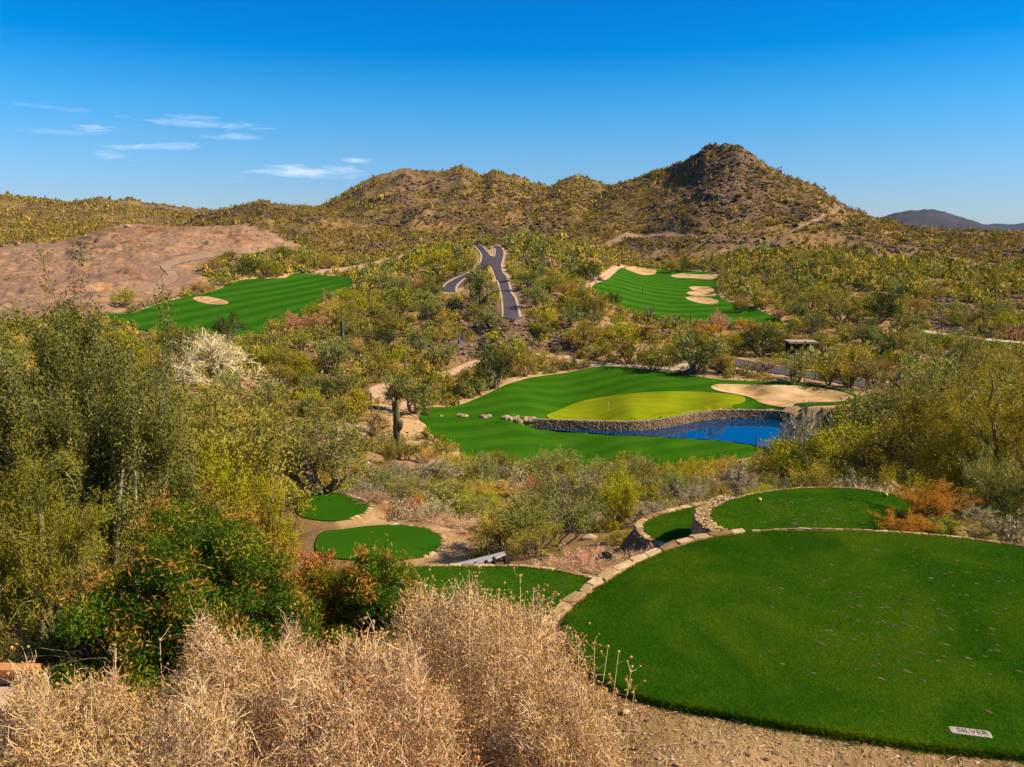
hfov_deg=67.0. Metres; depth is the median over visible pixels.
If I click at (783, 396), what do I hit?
sand bunker
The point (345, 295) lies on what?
palo verde bush
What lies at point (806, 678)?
tee box
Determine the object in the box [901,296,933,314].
desert shrub
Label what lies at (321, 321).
flowering shrub
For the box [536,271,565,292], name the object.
creosote bush
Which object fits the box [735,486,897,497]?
stone retaining wall
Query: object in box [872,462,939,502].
palo verde bush
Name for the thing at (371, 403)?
saguaro cactus
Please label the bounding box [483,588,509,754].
seed stalk
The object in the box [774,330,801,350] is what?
creosote bush
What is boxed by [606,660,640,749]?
seed stalk
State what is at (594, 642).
seed stalk
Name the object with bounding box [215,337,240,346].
creosote bush
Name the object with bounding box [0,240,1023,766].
desert ground
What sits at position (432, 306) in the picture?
desert shrub
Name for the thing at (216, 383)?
sandy path
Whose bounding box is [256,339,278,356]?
creosote bush
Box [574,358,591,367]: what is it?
creosote bush
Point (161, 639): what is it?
seed stalk
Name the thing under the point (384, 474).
desert shrub
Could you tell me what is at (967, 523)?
creosote bush
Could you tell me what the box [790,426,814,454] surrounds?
desert shrub
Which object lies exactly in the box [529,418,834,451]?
pond water
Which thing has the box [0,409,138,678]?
palo verde tree
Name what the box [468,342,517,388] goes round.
mesquite tree
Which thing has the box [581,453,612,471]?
desert shrub
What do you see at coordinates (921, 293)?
creosote bush
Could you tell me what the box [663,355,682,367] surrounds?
creosote bush
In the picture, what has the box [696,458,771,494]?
desert shrub
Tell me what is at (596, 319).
desert shrub
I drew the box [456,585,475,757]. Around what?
seed stalk
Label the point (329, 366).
mesquite tree
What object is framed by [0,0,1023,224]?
sky
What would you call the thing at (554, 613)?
seed stalk
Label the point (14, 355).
desert shrub
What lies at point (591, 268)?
creosote bush
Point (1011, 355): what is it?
desert shrub
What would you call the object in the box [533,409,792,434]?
pond wall
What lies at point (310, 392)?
palo verde bush
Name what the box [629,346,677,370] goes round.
creosote bush
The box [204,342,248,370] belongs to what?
palo verde tree
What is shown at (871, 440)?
ironwood tree
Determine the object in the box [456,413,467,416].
boulder
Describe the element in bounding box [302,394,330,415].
creosote bush
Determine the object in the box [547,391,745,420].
putting green
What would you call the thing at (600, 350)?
creosote bush
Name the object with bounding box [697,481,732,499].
sage bush
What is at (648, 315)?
ocotillo
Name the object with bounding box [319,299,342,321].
desert shrub
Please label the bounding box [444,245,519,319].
road
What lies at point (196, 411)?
creosote bush
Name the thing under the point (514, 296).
kerb
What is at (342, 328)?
saguaro cactus
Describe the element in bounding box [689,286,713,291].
sand bunker
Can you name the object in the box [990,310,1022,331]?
palo verde bush
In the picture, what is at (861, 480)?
sage bush
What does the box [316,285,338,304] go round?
desert shrub
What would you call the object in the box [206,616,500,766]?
dry brush
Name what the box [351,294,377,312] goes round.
palo verde bush
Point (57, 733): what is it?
dry brush
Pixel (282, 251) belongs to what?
creosote bush
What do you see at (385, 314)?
creosote bush
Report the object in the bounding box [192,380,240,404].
creosote bush
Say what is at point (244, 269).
creosote bush
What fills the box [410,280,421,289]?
flowering shrub
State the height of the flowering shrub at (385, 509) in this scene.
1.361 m
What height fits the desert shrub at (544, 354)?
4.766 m
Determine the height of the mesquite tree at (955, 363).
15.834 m
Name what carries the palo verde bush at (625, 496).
on the desert ground at (130, 272)
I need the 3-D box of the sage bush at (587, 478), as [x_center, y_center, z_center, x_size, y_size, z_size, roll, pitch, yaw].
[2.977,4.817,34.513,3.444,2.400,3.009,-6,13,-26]
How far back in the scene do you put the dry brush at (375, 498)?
39.90 m
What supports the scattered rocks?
on the hills
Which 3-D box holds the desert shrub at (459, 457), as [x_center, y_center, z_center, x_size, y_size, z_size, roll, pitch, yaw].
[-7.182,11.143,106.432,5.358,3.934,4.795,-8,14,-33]
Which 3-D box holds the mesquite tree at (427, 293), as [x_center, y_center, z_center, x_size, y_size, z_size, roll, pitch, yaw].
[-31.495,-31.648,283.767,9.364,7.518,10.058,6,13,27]
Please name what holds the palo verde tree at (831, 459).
on the desert ground at (130, 272)
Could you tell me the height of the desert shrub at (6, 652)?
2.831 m
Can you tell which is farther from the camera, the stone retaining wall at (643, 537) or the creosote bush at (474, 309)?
the creosote bush at (474, 309)
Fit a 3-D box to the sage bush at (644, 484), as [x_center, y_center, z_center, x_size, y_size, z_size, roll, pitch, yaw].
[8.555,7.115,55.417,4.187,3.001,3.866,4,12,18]
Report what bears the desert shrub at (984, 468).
on the desert ground at (130, 272)
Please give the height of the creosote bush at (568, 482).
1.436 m
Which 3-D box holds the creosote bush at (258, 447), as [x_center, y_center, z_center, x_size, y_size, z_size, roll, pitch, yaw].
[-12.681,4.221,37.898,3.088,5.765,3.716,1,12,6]
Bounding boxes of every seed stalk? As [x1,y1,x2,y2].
[108,643,127,684]
[146,624,171,706]
[331,625,355,683]
[362,612,387,746]
[427,587,453,723]
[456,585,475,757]
[467,595,494,753]
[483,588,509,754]
[509,567,527,676]
[530,584,547,687]
[531,593,558,689]
[543,602,564,709]
[564,635,586,727]
[586,633,603,739]
[590,642,610,718]
[601,650,632,726]
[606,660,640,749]
[618,678,648,753]
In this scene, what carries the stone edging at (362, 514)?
on the desert ground at (130, 272)
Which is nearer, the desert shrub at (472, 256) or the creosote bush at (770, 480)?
the creosote bush at (770, 480)
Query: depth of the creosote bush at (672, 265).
488.84 m
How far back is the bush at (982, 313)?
260.91 m
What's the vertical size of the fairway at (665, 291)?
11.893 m
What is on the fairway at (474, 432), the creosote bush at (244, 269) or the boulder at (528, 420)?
the boulder at (528, 420)
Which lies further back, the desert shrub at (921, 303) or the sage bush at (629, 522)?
the desert shrub at (921, 303)
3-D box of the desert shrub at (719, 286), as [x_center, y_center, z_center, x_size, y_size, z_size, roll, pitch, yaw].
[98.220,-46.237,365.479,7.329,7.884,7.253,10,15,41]
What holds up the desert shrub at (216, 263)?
on the desert ground at (130, 272)
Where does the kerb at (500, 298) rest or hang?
on the road at (510, 310)
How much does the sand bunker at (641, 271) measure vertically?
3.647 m
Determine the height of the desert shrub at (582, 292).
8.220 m
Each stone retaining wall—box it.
[392,563,594,578]
[510,528,745,683]
[632,501,705,547]
[691,494,735,534]
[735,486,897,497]
[750,527,1023,546]
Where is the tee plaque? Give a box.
[948,726,992,737]
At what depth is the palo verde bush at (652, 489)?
49.88 m
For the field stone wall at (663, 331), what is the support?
on the desert ground at (130, 272)
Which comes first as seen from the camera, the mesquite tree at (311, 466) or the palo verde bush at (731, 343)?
the mesquite tree at (311, 466)
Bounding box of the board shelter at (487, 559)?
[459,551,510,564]
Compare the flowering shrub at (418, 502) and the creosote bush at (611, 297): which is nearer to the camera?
the flowering shrub at (418, 502)
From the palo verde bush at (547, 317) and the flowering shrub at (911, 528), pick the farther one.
the palo verde bush at (547, 317)
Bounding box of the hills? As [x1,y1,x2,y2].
[0,145,1023,274]
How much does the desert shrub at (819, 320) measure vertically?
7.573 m
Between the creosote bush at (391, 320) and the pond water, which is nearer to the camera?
the pond water
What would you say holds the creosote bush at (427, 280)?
on the desert ground at (130, 272)
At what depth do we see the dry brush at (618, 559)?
18.38 m
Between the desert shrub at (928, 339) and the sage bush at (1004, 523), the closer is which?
the sage bush at (1004, 523)
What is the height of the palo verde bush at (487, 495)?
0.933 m
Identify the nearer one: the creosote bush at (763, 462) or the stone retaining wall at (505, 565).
the stone retaining wall at (505, 565)
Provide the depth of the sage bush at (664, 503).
34.92 m
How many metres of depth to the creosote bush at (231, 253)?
462.28 m
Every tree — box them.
[0,232,179,621]
[0,273,207,614]
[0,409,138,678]
[138,348,177,366]
[159,327,195,362]
[159,327,276,387]
[168,376,317,525]
[173,331,200,343]
[182,408,219,435]
[187,343,208,357]
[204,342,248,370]
[209,310,248,341]
[246,361,270,380]
[250,398,383,503]
[268,355,298,368]
[268,393,298,414]
[290,392,318,416]
[295,370,328,392]
[309,326,332,338]
[313,328,346,368]
[315,335,358,369]
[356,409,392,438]
[366,268,396,291]
[378,366,406,410]
[380,341,409,367]
[380,360,401,372]
[386,277,415,295]
[393,366,441,419]
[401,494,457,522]
[405,326,435,353]
[411,287,435,300]
[431,336,460,364]
[456,259,500,306]
[461,375,492,393]
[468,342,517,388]
[471,305,506,328]
[516,265,543,287]
[522,282,547,307]
[533,320,555,337]
[613,449,654,471]
[632,324,659,339]
[665,321,730,373]
[711,349,736,374]
[714,353,737,368]
[734,324,787,356]
[737,457,758,470]
[740,355,780,372]
[743,401,913,487]
[751,286,774,309]
[773,396,835,472]
[780,344,816,383]
[784,299,812,317]
[806,329,1023,484]
[810,362,842,385]
[816,386,966,497]
[817,417,905,479]
[822,347,877,387]
[843,320,884,344]
[850,288,905,323]
[850,379,919,408]
[851,354,885,389]
[871,333,898,349]
[876,361,920,395]
[882,313,927,334]
[883,354,1023,506]
[892,329,1023,518]
[921,320,1003,448]
[953,334,986,352]
[966,383,1023,425]
[994,308,1018,324]
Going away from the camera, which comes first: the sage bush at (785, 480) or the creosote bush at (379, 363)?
the sage bush at (785, 480)
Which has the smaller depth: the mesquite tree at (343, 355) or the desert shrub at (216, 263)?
the mesquite tree at (343, 355)
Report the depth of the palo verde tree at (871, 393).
147.80 m
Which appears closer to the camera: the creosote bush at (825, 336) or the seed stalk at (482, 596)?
the seed stalk at (482, 596)
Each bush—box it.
[101,329,127,341]
[109,284,137,306]
[110,332,136,344]
[137,355,166,377]
[155,320,190,343]
[165,393,206,418]
[181,433,252,521]
[188,324,213,343]
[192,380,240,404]
[208,275,237,284]
[213,248,237,259]
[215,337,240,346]
[221,254,260,275]
[221,465,315,573]
[231,416,277,518]
[237,340,262,367]
[246,256,279,276]
[249,422,284,439]
[251,346,275,366]
[251,404,294,425]
[254,416,287,430]
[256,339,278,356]
[264,340,300,363]
[266,362,298,383]
[269,263,284,276]
[271,243,295,259]
[277,326,324,350]
[285,350,317,374]
[285,362,318,386]
[291,250,324,264]
[292,233,315,246]
[293,385,325,406]
[300,301,322,316]
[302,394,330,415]
[330,288,366,301]
[330,306,358,328]
[331,387,375,416]
[332,296,360,314]
[334,286,356,295]
[334,317,358,334]
[335,416,378,453]
[347,476,389,498]
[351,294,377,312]
[353,317,372,326]
[358,339,385,354]
[360,352,396,378]
[366,319,394,338]
[370,308,399,325]
[373,283,421,315]
[373,323,396,344]
[375,440,404,464]
[375,471,406,490]
[378,459,413,476]
[381,313,399,330]
[395,438,423,460]
[396,468,425,479]
[408,361,428,378]
[413,457,464,483]
[414,272,441,287]
[418,250,444,263]
[418,298,441,314]
[421,431,429,438]
[424,367,456,392]
[434,247,454,259]
[439,476,501,502]
[445,260,464,274]
[450,487,510,515]
[457,367,476,388]
[464,302,490,315]
[464,449,531,475]
[477,450,510,477]
[478,345,513,374]
[483,450,519,474]
[485,290,503,305]
[490,332,534,365]
[499,518,563,558]
[507,266,525,282]
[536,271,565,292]
[540,309,558,322]
[540,472,605,494]
[542,465,611,517]
[560,294,586,311]
[561,326,580,342]
[563,453,651,526]
[574,258,605,280]
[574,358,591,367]
[577,291,610,315]
[578,341,611,356]
[581,512,616,524]
[587,516,627,531]
[592,528,632,544]
[597,331,657,365]
[599,479,623,504]
[600,291,622,305]
[601,466,638,482]
[602,317,646,343]
[605,460,659,493]
[615,504,648,528]
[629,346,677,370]
[632,505,646,521]
[636,462,697,490]
[636,472,667,500]
[636,501,667,520]
[647,500,679,508]
[648,483,669,498]
[655,479,688,500]
[658,259,683,272]
[660,459,688,472]
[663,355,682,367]
[671,336,688,349]
[671,484,709,506]
[673,257,698,271]
[676,454,738,489]
[676,490,700,502]
[680,497,703,505]
[689,329,721,345]
[690,462,737,494]
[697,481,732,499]
[705,461,758,496]
[715,327,742,352]
[717,445,784,476]
[737,476,764,496]
[743,482,776,494]
[744,438,806,487]
[752,471,787,489]
[754,469,789,489]
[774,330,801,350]
[776,280,809,296]
[792,287,829,309]
[807,330,840,354]
[815,289,869,325]
[824,454,924,491]
[832,467,881,489]
[835,324,849,332]
[835,340,875,364]
[841,340,866,349]
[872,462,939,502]
[880,346,915,367]
[883,295,921,321]
[889,323,928,354]
[892,507,1000,541]
[909,280,951,301]
[916,435,1023,520]
[940,308,980,327]
[942,331,964,341]
[943,471,1023,536]
[945,503,1000,533]
[950,503,998,540]
[965,514,1023,543]
[970,307,1009,323]
[978,353,1020,372]
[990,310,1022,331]
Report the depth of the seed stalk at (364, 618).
5.69 m
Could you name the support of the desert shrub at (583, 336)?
on the desert ground at (130, 272)
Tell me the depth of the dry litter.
7.68 m
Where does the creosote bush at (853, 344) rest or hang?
on the desert ground at (130, 272)
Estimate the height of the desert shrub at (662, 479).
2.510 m
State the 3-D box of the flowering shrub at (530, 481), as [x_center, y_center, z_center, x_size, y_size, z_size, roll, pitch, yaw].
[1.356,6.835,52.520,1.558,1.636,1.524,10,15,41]
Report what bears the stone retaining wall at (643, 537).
on the desert ground at (130, 272)
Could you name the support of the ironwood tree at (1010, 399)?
on the desert ground at (130, 272)
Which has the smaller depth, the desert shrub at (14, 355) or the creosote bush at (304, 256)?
the desert shrub at (14, 355)
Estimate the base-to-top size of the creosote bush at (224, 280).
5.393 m
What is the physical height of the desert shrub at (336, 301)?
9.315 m
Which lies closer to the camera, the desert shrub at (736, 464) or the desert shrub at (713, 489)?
the desert shrub at (713, 489)
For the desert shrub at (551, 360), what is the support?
on the desert ground at (130, 272)
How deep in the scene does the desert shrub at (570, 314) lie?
248.56 m
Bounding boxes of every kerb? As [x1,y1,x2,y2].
[443,245,481,286]
[478,245,495,256]
[496,280,502,316]
[497,245,521,316]
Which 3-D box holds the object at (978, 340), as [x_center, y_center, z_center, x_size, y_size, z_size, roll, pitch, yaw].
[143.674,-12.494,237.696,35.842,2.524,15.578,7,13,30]
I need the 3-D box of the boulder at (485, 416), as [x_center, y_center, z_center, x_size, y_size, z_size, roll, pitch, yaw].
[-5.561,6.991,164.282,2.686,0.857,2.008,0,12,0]
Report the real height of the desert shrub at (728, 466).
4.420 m
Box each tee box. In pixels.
[295,493,368,521]
[315,525,442,560]
[362,567,588,629]
[568,531,1023,756]
[644,507,695,541]
[711,488,952,534]
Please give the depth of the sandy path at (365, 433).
140.60 m
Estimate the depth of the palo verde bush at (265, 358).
212.83 m
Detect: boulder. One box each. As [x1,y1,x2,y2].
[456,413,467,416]
[480,414,491,417]
[501,415,510,419]
[509,416,520,423]
[521,416,535,423]
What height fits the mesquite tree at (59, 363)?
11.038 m
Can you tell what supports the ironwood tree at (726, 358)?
on the desert ground at (130, 272)
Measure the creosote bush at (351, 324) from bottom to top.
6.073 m
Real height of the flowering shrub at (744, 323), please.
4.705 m
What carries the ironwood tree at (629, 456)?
on the desert ground at (130, 272)
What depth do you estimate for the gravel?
7.69 m
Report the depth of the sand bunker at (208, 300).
343.96 m
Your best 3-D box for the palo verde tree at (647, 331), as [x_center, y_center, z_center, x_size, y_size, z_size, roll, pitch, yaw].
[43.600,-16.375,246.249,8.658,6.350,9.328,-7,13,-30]
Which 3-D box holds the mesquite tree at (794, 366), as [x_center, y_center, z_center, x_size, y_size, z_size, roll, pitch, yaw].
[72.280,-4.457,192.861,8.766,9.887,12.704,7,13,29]
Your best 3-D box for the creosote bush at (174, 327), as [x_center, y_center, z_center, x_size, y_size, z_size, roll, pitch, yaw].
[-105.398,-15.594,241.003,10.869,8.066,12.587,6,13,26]
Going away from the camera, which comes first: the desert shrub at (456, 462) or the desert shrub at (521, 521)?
the desert shrub at (521, 521)
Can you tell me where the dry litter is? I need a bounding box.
[484,710,1011,766]
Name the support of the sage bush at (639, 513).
on the desert ground at (130, 272)
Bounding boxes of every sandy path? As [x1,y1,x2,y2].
[98,248,261,296]
[177,378,260,389]
[315,254,406,273]
[338,425,368,438]
[369,383,420,417]
[439,360,479,376]
[537,353,688,371]
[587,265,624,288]
[589,232,697,247]
[712,206,843,237]
[916,330,1019,342]
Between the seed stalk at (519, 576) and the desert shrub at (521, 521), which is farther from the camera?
the desert shrub at (521, 521)
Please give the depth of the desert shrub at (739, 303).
294.82 m
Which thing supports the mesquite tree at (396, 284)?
on the desert ground at (130, 272)
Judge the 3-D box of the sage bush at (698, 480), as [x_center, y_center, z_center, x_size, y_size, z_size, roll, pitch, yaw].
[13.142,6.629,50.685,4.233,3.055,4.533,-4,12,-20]
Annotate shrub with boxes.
[0,563,128,765]
[4,350,30,362]
[16,361,36,371]
[21,468,341,733]
[44,308,70,330]
[97,339,121,351]
[143,369,161,382]
[187,388,241,418]
[188,279,210,294]
[199,256,225,269]
[211,368,249,388]
[225,406,254,430]
[245,331,277,345]
[250,371,284,406]
[263,318,289,332]
[267,332,288,344]
[270,542,359,656]
[272,310,308,332]
[291,420,318,438]
[299,448,349,486]
[301,310,332,330]
[304,533,440,686]
[308,372,347,399]
[309,364,360,396]
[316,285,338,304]
[317,251,339,267]
[317,395,351,416]
[318,296,348,317]
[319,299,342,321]
[341,465,408,497]
[345,338,366,354]
[345,458,362,472]
[372,429,404,448]
[375,500,419,521]
[384,475,450,496]
[385,274,410,289]
[402,493,425,513]
[409,441,440,462]
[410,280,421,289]
[414,294,444,320]
[418,349,439,364]
[425,279,444,295]
[430,327,458,341]
[431,450,477,476]
[441,451,475,468]
[450,491,494,518]
[461,251,479,268]
[461,451,500,483]
[461,494,544,548]
[472,468,537,498]
[475,492,554,530]
[486,481,612,548]
[510,446,607,477]
[512,347,541,376]
[519,446,580,480]
[521,471,538,491]
[524,458,593,500]
[531,347,549,361]
[545,353,571,369]
[553,277,581,296]
[557,305,581,327]
[559,469,600,493]
[561,318,606,348]
[572,283,593,299]
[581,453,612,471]
[584,311,604,325]
[591,297,614,316]
[591,461,630,477]
[597,450,663,482]
[598,478,647,489]
[618,454,650,477]
[640,342,671,359]
[641,326,653,338]
[649,469,704,493]
[665,472,708,500]
[679,329,703,347]
[694,319,732,337]
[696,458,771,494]
[706,480,733,497]
[710,453,740,470]
[710,457,750,477]
[714,280,725,292]
[727,294,753,312]
[733,317,757,330]
[742,318,767,334]
[749,284,776,303]
[764,256,785,269]
[764,435,792,453]
[769,308,788,318]
[779,456,820,487]
[785,459,879,487]
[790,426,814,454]
[800,309,832,330]
[836,342,874,367]
[853,322,868,331]
[859,313,882,326]
[864,506,942,532]
[876,339,899,353]
[878,360,900,372]
[878,467,985,516]
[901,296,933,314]
[916,334,941,345]
[934,328,968,339]
[957,439,1023,527]
[972,316,998,329]
[980,345,1019,368]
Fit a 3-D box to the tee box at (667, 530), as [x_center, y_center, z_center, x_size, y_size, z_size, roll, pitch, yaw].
[5.127,4.213,23.180,1.900,0.300,3.907,5,13,25]
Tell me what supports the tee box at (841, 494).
on the desert ground at (130, 272)
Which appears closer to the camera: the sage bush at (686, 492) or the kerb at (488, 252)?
the sage bush at (686, 492)
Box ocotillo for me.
[642,304,655,320]
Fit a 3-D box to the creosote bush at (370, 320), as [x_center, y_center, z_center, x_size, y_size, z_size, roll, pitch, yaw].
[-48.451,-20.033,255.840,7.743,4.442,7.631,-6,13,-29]
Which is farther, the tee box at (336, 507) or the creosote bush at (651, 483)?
the creosote bush at (651, 483)
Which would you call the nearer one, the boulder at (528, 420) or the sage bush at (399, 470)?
the sage bush at (399, 470)
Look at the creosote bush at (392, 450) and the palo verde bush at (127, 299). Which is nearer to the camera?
the creosote bush at (392, 450)
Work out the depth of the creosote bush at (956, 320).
263.41 m
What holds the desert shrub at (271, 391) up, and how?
on the desert ground at (130, 272)
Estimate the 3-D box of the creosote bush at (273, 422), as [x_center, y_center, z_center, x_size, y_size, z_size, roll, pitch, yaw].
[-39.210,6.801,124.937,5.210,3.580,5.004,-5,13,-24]
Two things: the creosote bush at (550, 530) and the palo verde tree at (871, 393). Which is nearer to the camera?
the creosote bush at (550, 530)
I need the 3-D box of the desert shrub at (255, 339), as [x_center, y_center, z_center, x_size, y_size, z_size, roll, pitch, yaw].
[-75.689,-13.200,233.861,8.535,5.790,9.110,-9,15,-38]
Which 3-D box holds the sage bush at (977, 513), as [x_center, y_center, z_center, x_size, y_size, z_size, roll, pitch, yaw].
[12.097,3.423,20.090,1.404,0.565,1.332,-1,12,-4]
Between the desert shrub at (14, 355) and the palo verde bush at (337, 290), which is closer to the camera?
the desert shrub at (14, 355)
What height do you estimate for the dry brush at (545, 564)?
0.687 m
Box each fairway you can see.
[104,273,351,336]
[419,366,863,469]
[592,267,782,327]
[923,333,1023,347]
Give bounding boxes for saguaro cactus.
[339,316,345,341]
[370,392,372,415]
[393,401,402,459]
[404,352,405,369]
[507,231,510,249]
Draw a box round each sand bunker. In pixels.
[193,296,227,304]
[625,266,655,274]
[671,273,717,278]
[685,297,718,303]
[687,291,715,295]
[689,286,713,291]
[711,384,852,408]
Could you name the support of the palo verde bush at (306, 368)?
on the desert ground at (130, 272)
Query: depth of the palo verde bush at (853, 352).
207.77 m
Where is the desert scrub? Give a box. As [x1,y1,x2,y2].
[0,142,1023,598]
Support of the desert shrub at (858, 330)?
on the desert ground at (130, 272)
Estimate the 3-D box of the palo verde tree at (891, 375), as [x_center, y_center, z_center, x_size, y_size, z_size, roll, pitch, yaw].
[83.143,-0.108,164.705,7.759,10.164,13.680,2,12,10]
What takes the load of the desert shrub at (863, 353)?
on the desert ground at (130, 272)
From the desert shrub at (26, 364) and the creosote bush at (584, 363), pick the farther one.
the creosote bush at (584, 363)
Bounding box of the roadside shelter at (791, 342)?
[784,339,818,350]
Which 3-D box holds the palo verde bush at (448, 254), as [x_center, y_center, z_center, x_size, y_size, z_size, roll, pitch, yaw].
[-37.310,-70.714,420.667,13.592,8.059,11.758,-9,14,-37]
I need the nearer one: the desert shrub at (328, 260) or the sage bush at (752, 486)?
the sage bush at (752, 486)
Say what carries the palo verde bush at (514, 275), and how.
on the desert ground at (130, 272)
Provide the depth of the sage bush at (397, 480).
67.52 m
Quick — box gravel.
[594,699,1023,766]
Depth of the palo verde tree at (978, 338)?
216.79 m
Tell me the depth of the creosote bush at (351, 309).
275.95 m
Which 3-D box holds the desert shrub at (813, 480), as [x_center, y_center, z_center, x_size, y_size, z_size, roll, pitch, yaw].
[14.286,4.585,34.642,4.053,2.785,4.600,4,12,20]
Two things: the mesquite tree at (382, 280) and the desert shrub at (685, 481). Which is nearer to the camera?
the desert shrub at (685, 481)
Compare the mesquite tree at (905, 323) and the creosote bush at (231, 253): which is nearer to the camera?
the mesquite tree at (905, 323)
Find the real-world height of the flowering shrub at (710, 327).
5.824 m
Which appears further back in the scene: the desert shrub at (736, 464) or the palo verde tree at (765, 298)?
the palo verde tree at (765, 298)
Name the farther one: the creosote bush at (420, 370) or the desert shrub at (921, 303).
the desert shrub at (921, 303)
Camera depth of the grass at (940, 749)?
7.84 m
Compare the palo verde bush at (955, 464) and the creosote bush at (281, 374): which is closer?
the palo verde bush at (955, 464)
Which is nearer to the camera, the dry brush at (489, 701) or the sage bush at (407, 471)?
the dry brush at (489, 701)
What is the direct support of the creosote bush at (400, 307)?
on the desert ground at (130, 272)
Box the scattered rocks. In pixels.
[0,142,1023,617]
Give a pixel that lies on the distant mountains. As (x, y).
(933, 217)
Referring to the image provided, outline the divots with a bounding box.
[488,498,1023,713]
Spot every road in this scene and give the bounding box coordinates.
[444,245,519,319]
[734,358,889,389]
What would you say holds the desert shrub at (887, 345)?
on the desert ground at (130, 272)
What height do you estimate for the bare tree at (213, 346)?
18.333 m
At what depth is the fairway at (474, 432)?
163.31 m
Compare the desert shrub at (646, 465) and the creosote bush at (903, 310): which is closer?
the desert shrub at (646, 465)
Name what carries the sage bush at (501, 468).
on the desert ground at (130, 272)
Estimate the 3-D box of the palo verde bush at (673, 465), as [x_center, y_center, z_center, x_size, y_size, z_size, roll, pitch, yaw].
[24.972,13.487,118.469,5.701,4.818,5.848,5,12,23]
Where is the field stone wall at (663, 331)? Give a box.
[654,329,697,334]
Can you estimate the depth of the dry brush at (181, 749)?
4.70 m
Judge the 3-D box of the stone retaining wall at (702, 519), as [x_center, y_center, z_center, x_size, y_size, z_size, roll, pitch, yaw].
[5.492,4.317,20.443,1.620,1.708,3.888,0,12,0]
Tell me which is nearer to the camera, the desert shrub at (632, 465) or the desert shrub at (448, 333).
the desert shrub at (632, 465)
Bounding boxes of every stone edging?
[344,493,372,519]
[391,522,446,557]
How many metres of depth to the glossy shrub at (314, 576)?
11.65 m
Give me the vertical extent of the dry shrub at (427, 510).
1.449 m
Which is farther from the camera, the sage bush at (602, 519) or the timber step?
the sage bush at (602, 519)
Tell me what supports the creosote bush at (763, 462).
on the desert ground at (130, 272)
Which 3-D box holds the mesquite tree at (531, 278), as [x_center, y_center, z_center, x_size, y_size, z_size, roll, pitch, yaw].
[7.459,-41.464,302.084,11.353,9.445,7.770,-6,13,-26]
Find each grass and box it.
[559,608,1023,762]
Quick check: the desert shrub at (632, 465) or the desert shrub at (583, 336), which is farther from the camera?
the desert shrub at (583, 336)
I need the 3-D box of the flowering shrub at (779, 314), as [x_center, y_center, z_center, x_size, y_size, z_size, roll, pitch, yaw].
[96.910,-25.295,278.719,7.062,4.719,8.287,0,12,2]
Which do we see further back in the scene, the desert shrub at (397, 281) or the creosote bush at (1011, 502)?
the desert shrub at (397, 281)
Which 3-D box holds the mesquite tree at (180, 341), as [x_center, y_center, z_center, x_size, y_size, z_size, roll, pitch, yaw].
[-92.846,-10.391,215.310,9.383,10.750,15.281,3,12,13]
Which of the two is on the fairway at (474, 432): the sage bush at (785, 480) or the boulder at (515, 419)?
the boulder at (515, 419)
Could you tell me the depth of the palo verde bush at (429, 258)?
415.10 m
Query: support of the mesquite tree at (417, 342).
on the desert ground at (130, 272)
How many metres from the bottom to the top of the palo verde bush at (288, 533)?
4.053 m
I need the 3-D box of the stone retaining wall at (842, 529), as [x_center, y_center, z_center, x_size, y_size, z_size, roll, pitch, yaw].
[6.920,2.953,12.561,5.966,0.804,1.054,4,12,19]
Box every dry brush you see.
[0,643,154,766]
[66,659,326,766]
[92,600,378,766]
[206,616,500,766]
[304,565,634,766]
[346,489,397,505]
[412,510,471,525]
[428,441,457,457]
[432,512,492,539]
[476,642,633,766]
[518,554,584,573]
[542,542,615,573]
[578,544,652,575]
[705,311,732,326]
[831,476,916,495]
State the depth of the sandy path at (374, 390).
177.59 m
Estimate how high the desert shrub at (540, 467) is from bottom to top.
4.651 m
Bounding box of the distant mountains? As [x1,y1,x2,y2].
[882,209,1023,230]
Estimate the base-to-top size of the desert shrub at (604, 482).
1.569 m
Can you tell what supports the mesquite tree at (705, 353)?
on the desert ground at (130, 272)
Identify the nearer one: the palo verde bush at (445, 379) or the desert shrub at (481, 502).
the desert shrub at (481, 502)
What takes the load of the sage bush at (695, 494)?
on the desert ground at (130, 272)
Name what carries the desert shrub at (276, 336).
on the desert ground at (130, 272)
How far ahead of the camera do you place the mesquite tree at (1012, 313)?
262.45 m
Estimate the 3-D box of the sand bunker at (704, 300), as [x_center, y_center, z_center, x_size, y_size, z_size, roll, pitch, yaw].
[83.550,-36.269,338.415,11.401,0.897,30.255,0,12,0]
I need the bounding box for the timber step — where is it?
[0,663,40,715]
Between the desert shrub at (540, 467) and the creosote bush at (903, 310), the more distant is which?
the creosote bush at (903, 310)
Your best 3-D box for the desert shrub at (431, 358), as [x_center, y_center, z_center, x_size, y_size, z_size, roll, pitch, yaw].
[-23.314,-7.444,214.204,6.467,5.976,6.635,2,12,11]
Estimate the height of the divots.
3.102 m
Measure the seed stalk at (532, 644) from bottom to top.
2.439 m
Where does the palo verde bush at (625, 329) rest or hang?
on the desert ground at (130, 272)
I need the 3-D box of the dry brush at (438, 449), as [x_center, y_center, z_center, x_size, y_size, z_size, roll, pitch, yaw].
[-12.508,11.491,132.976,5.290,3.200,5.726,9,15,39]
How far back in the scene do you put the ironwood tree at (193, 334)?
232.45 m
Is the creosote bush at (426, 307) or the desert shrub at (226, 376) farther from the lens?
the creosote bush at (426, 307)
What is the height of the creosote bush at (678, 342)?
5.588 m
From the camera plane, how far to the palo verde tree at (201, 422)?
120.62 m

